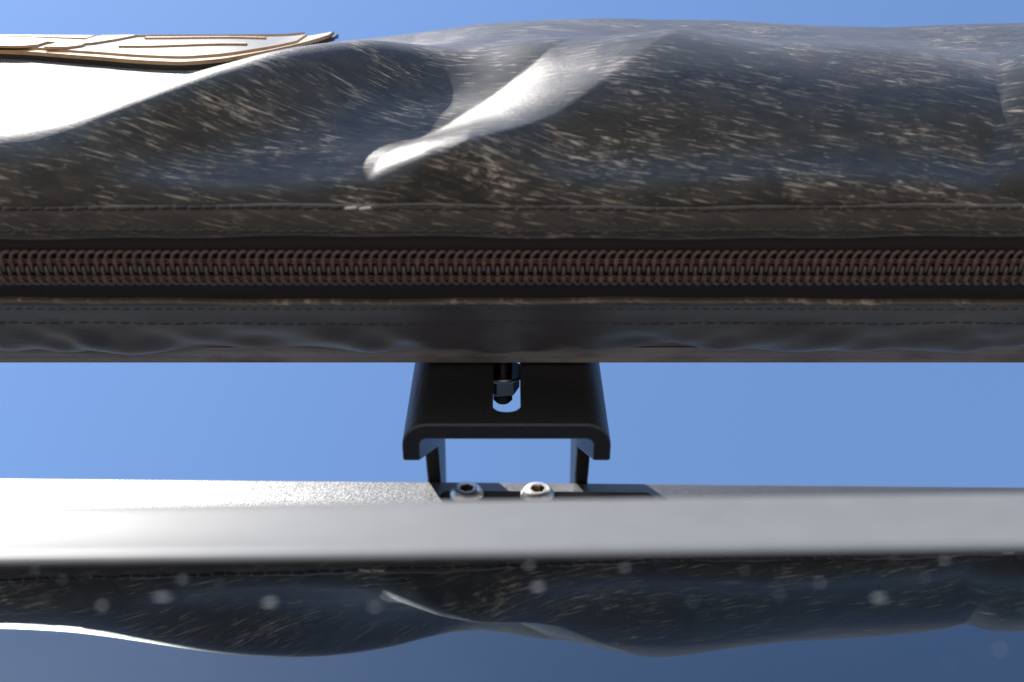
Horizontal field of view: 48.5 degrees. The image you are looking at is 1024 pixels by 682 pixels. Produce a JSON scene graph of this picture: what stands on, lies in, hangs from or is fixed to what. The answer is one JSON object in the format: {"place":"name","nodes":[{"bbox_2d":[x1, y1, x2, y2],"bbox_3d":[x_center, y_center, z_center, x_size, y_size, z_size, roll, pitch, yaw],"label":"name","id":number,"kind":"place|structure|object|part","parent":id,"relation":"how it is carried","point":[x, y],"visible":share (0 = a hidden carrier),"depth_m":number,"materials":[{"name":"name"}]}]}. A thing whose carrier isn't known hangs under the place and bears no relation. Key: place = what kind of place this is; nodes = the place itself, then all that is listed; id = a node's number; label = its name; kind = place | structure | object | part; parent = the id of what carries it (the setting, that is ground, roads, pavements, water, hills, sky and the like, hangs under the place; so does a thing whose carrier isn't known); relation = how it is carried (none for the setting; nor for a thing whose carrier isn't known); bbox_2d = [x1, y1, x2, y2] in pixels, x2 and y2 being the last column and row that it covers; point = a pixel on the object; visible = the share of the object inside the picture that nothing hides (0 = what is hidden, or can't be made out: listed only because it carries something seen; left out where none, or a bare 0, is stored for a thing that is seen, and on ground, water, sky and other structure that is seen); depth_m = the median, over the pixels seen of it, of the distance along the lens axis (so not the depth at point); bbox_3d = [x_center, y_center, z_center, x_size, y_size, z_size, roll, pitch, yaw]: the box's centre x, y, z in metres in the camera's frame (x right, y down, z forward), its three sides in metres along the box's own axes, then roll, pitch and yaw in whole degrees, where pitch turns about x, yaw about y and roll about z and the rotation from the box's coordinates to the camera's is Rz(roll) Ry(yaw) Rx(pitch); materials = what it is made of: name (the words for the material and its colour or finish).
{"place":"outdoors","nodes":[
{"label":"outdoors","id":0,"kind":"place"},
{"bbox_2d":[0,0,1023,486],"label":"sky","id":1,"kind":"structure","parent":0,"point":[816,424],"materials":[{"name":"blue"}]},
{"label":"ground","id":2,"kind":"structure","parent":0,"visible":0},
{"bbox_2d":[0,493,1023,681],"bbox_3d":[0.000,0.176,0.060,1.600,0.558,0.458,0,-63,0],"label":"parked car","id":3,"kind":"object","parent":2,"relation":"on","point":[899,588],"visible":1,"depth_m":0.15,"materials":[{"name":"silver metal"}]},
{"bbox_2d":[0,478,1023,506],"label":"roof rack rail","id":4,"kind":"object","parent":3,"relation":"on","point":[54,492],"visible":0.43,"depth_m":0.36,"materials":[{"name":"silver metal"}]},
{"bbox_2d":[449,481,483,500],"bbox_3d":[-0.014,0.052,0.358,0.011,0.011,0.015,0,-63,0],"label":"button head bolt","id":5,"kind":"object","parent":4,"relation":"attached to","point":[466,491],"visible":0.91,"depth_m":0.35,"materials":[{"name":"silver metal"}]},
{"bbox_2d":[402,363,610,483],"bbox_3d":[-0.001,0.036,0.350,0.051,0.118,0.096,0,-63,0],"label":"mounting bracket","id":6,"kind":"object","parent":4,"relation":"attached to","point":[557,400],"visible":0.45,"depth_m":0.29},
{"bbox_2d":[493,363,519,404],"bbox_3d":[-0.003,0.009,0.311,0.012,0.012,0.016,0,-63,0],"label":"slot bolt","id":7,"kind":"object","parent":6,"relation":"attached to","point":[506,380],"visible":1,"depth_m":0.31,"materials":[{"name":"grey metal"}]},
{"bbox_2d":[0,18,1023,362],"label":"rolled awning","id":8,"kind":"object","parent":6,"relation":"attached to","point":[608,190],"visible":1,"depth_m":0.27,"materials":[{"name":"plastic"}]},
{"bbox_2d":[520,482,554,499],"bbox_3d":[0.008,0.053,0.358,0.011,0.011,0.015,0,-63,0],"label":"button head bolt","id":9,"kind":"object","parent":4,"relation":"attached to","point":[537,491],"visible":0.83,"depth_m":0.35,"materials":[{"name":"silver metal"}]},
{"bbox_3d":[0.000,0.071,-0.060,1.602,0.439,0.139,-1,-63,0],"label":"window pane","id":10,"kind":"part","parent":3,"relation":"part of","materials":[{"name":"black glass"}]}
]}

